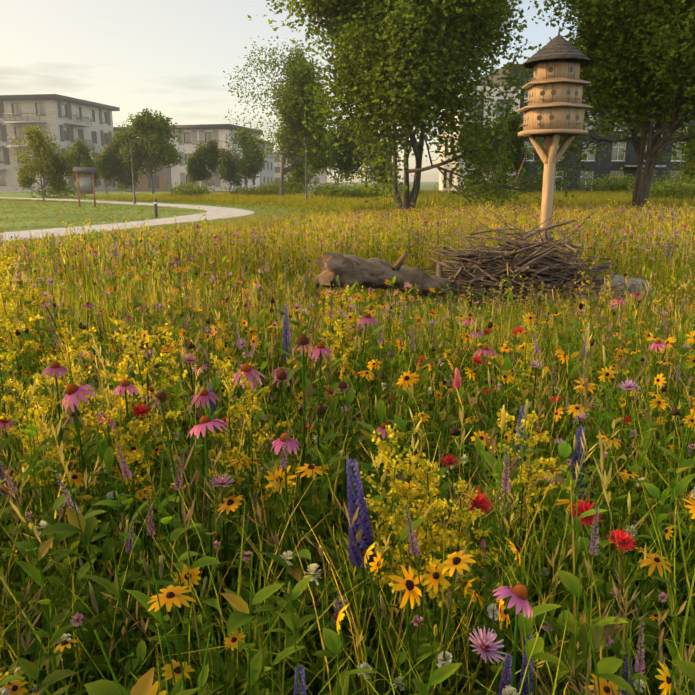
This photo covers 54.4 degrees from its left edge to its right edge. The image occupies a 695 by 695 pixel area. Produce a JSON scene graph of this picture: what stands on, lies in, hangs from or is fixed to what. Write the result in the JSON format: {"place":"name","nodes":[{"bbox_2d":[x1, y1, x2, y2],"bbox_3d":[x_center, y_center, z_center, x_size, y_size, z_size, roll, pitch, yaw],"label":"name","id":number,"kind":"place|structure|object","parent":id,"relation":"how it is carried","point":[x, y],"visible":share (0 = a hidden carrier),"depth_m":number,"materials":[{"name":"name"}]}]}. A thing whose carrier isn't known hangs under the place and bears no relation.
{"place":"outdoors","nodes":[
{"label":"outdoors","id":0,"kind":"place"},
{"bbox_2d":[0,197,253,241],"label":"path","id":1,"kind":"structure","parent":0,"point":[213,212],"depth_m":26.28,"materials":[{"name":"beige concrete"}]},
{"bbox_2d":[0,197,265,243],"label":"edging","id":2,"kind":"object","parent":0,"point":[254,214],"visible":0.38,"depth_m":27.07,"materials":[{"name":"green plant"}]},
{"bbox_2d":[0,191,347,230],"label":"lawn","id":3,"kind":"structure","parent":0,"point":[32,218],"depth_m":33.48,"materials":[{"name":"green plant"}]},
{"bbox_2d":[7,125,76,201],"bbox_3d":[-22.156,-13.401,49.229,4.592,5.458,4.332,-7,15,-26],"label":"tree","id":4,"kind":"object","parent":3,"relation":"on","point":[47,161],"visible":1,"depth_m":49.07,"materials":[{"name":"green plant"}]},
{"bbox_2d":[0,94,119,191],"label":"apartment building","id":5,"kind":"structure","parent":3,"relation":"on","point":[67,120],"depth_m":97.26,"materials":[{"name":"light plaster"},{"name":"glass"},{"name":"dark metal"}]},
{"bbox_2d":[61,138,102,194],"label":"tree","id":6,"kind":"object","parent":3,"relation":"on","point":[81,154],"visible":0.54,"depth_m":70.33,"materials":[{"name":"green plant"}]},
{"bbox_2d":[72,167,95,206],"bbox_3d":[-15.104,-9.250,39.007,1.240,2.250,0.880,-6,15,-22],"label":"info kiosk","id":7,"kind":"object","parent":3,"relation":"on","point":[85,184],"visible":0.92,"depth_m":38.89,"materials":[{"name":"brown wood"}]},
{"bbox_2d":[93,146,121,194],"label":"tree","id":8,"kind":"object","parent":3,"relation":"on","point":[109,167],"visible":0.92,"depth_m":75.22,"materials":[{"name":"green plant"}]},
{"bbox_2d":[130,137,144,203],"bbox_3d":[-13.772,-11.695,44.684,1.150,4.290,0.260,0,14,2],"label":"lamp post","id":9,"kind":"object","parent":3,"relation":"on","point":[134,197],"depth_m":44.73,"materials":[{"name":"metal"}]},
{"bbox_2d":[106,108,187,193],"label":"tree","id":10,"kind":"object","parent":3,"relation":"on","point":[154,144],"visible":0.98,"depth_m":75.80,"materials":[{"name":"green plant"}]},
{"bbox_2d":[154,198,157,217],"bbox_3d":[-7.905,-5.756,27.861,0.190,0.780,0.181,0,14,2],"label":"bollard","id":11,"kind":"object","parent":3,"relation":"on","point":[155,208],"visible":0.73,"depth_m":27.81,"materials":[{"name":"metal"}]},
{"bbox_2d":[185,139,221,186],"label":"tree","id":12,"kind":"object","parent":3,"relation":"on","point":[199,159],"visible":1,"depth_m":81.58,"materials":[{"name":"green plant"}]},
{"bbox_2d":[0,192,442,244],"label":"meadow grass","id":13,"kind":"structure","parent":3,"relation":"on","point":[325,202],"depth_m":42.93,"materials":[{"name":"green plant"}]},
{"bbox_2d":[303,137,307,201],"bbox_3d":[-2.861,-12.201,46.514,0.370,4.400,0.370,6,15,24],"label":"lamp post","id":14,"kind":"object","parent":3,"relation":"on","point":[305,140],"visible":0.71,"depth_m":46.52,"materials":[{"name":"metal"}]},
{"bbox_2d":[310,116,363,184],"bbox_3d":[-1.056,-16.810,59.657,5.079,7.100,5.203,0,14,2],"label":"tree","id":15,"kind":"object","parent":3,"relation":"on","point":[343,165],"visible":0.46,"depth_m":59.20,"materials":[{"name":"green plant"}]},
{"bbox_2d":[113,124,262,190],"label":"building","id":16,"kind":"structure","parent":0,"point":[194,135],"materials":[{"name":"white paint"}]},
{"bbox_2d":[260,140,274,187],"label":"building","id":17,"kind":"structure","parent":0,"point":[267,174],"depth_m":150.75,"materials":[{"name":"paint"}]},
{"bbox_2d":[0,0,587,181],"label":"sky","id":18,"kind":"structure","parent":0,"point":[170,57],"materials":[{"name":"white"}]},
{"bbox_2d":[274,152,326,185],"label":"building","id":19,"kind":"structure","parent":0,"point":[321,179],"depth_m":205.13,"materials":[{"name":"white paint"}]},
{"bbox_2d":[0,182,691,694],"bbox_3d":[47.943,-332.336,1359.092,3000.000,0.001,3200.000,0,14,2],"label":"ground","id":20,"kind":"structure","parent":0,"point":[426,186],"depth_m":8.18,"materials":[{"name":"soil"}]},
{"bbox_2d":[218,128,268,189],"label":"tree","id":21,"kind":"object","parent":20,"relation":"on","point":[245,166],"visible":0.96,"depth_m":91.05,"materials":[{"name":"green plant"}]},
{"bbox_2d":[223,36,339,196],"bbox_3d":[-5.014,-17.452,53.022,8.765,12.918,9.605,0,14,2],"label":"tree","id":22,"kind":"object","parent":20,"relation":"on","point":[292,133],"visible":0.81,"depth_m":52.20,"materials":[{"name":"green plant"}]},
{"bbox_2d":[0,252,694,694],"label":"meadow plants","id":23,"kind":"object","parent":20,"relation":"on","point":[640,414],"visible":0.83,"depth_m":2.05,"materials":[{"name":"green plant"}]},
{"bbox_2d":[0,202,694,403],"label":"meadow plants","id":24,"kind":"object","parent":20,"relation":"on","point":[99,276],"visible":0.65,"depth_m":7.04,"materials":[{"name":"green plant"}]},
{"bbox_2d":[0,199,694,262],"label":"meadow plants","id":25,"kind":"object","parent":20,"relation":"on","point":[615,216],"visible":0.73,"depth_m":15.65,"materials":[{"name":"green plant"}]},
{"bbox_2d":[22,170,694,201],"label":"shrubs","id":26,"kind":"object","parent":20,"relation":"on","point":[666,188],"visible":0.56,"depth_m":56.13,"materials":[{"name":"green plant"}]},
{"bbox_2d":[336,115,398,189],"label":"tree","id":27,"kind":"object","parent":20,"relation":"on","point":[369,169],"visible":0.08,"depth_m":67.77,"materials":[{"name":"green plant"}]},
{"bbox_2d":[247,0,556,213],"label":"tree","id":28,"kind":"object","parent":20,"relation":"on","point":[403,63],"visible":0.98,"depth_m":24.95,"materials":[{"name":"green plant"}]},
{"bbox_2d":[311,199,644,319],"bbox_3d":[1.583,-1.128,8.026,3.893,1.283,2.328,0,14,2],"label":"fallen log with brush pile","id":29,"kind":"object","parent":20,"relation":"on","point":[541,265],"visible":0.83,"depth_m":7.70,"materials":[{"name":"brown wood"}]},
{"bbox_2d":[439,85,520,191],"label":"apartment building","id":30,"kind":"structure","parent":20,"relation":"on","point":[450,167],"depth_m":63.44,"materials":[{"name":"paint"}]},
{"bbox_2d":[459,109,534,179],"bbox_3d":[12.492,-16.332,57.379,6.177,7.251,5.444,0,14,2],"label":"tree","id":31,"kind":"object","parent":20,"relation":"on","point":[516,140],"visible":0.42,"depth_m":55.94,"materials":[{"name":"green plant"}]},
{"bbox_2d":[511,151,528,195],"bbox_3d":[10.679,-10.605,42.343,1.178,3.321,0.153,-1,14,-3],"label":"dead snag","id":32,"kind":"object","parent":20,"relation":"on","point":[519,170],"visible":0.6,"depth_m":42.22,"materials":[{"name":"brown wood"}]},
{"bbox_2d":[349,188,694,214],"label":"meadow grass","id":33,"kind":"structure","parent":20,"relation":"on","point":[581,198],"depth_m":33.52,"materials":[{"name":"green plant"}]},
{"bbox_2d":[517,30,593,253],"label":"bird house","id":34,"kind":"structure","parent":20,"relation":"on","point":[554,109],"depth_m":8.71,"materials":[{"name":"brown wood"}]},
{"bbox_2d":[524,0,694,209],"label":"tree","id":35,"kind":"object","parent":20,"relation":"on","point":[640,70],"visible":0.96,"depth_m":26.58,"materials":[{"name":"green plant"}]},
{"bbox_2d":[570,275,655,312],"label":"rocks","id":36,"kind":"object","parent":20,"relation":"on","point":[617,278],"visible":0.29,"depth_m":7.80,"materials":[{"name":"grey stone"}]},
{"bbox_2d":[677,137,694,180],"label":"tree","id":37,"kind":"object","parent":20,"relation":"on","point":[689,164],"visible":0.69,"depth_m":52.29,"materials":[{"name":"green plant"}]},
{"bbox_2d":[476,64,694,191],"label":"dark building","id":38,"kind":"structure","parent":0,"point":[628,163],"depth_m":73.68,"materials":[{"name":"grey brick"}]}
]}

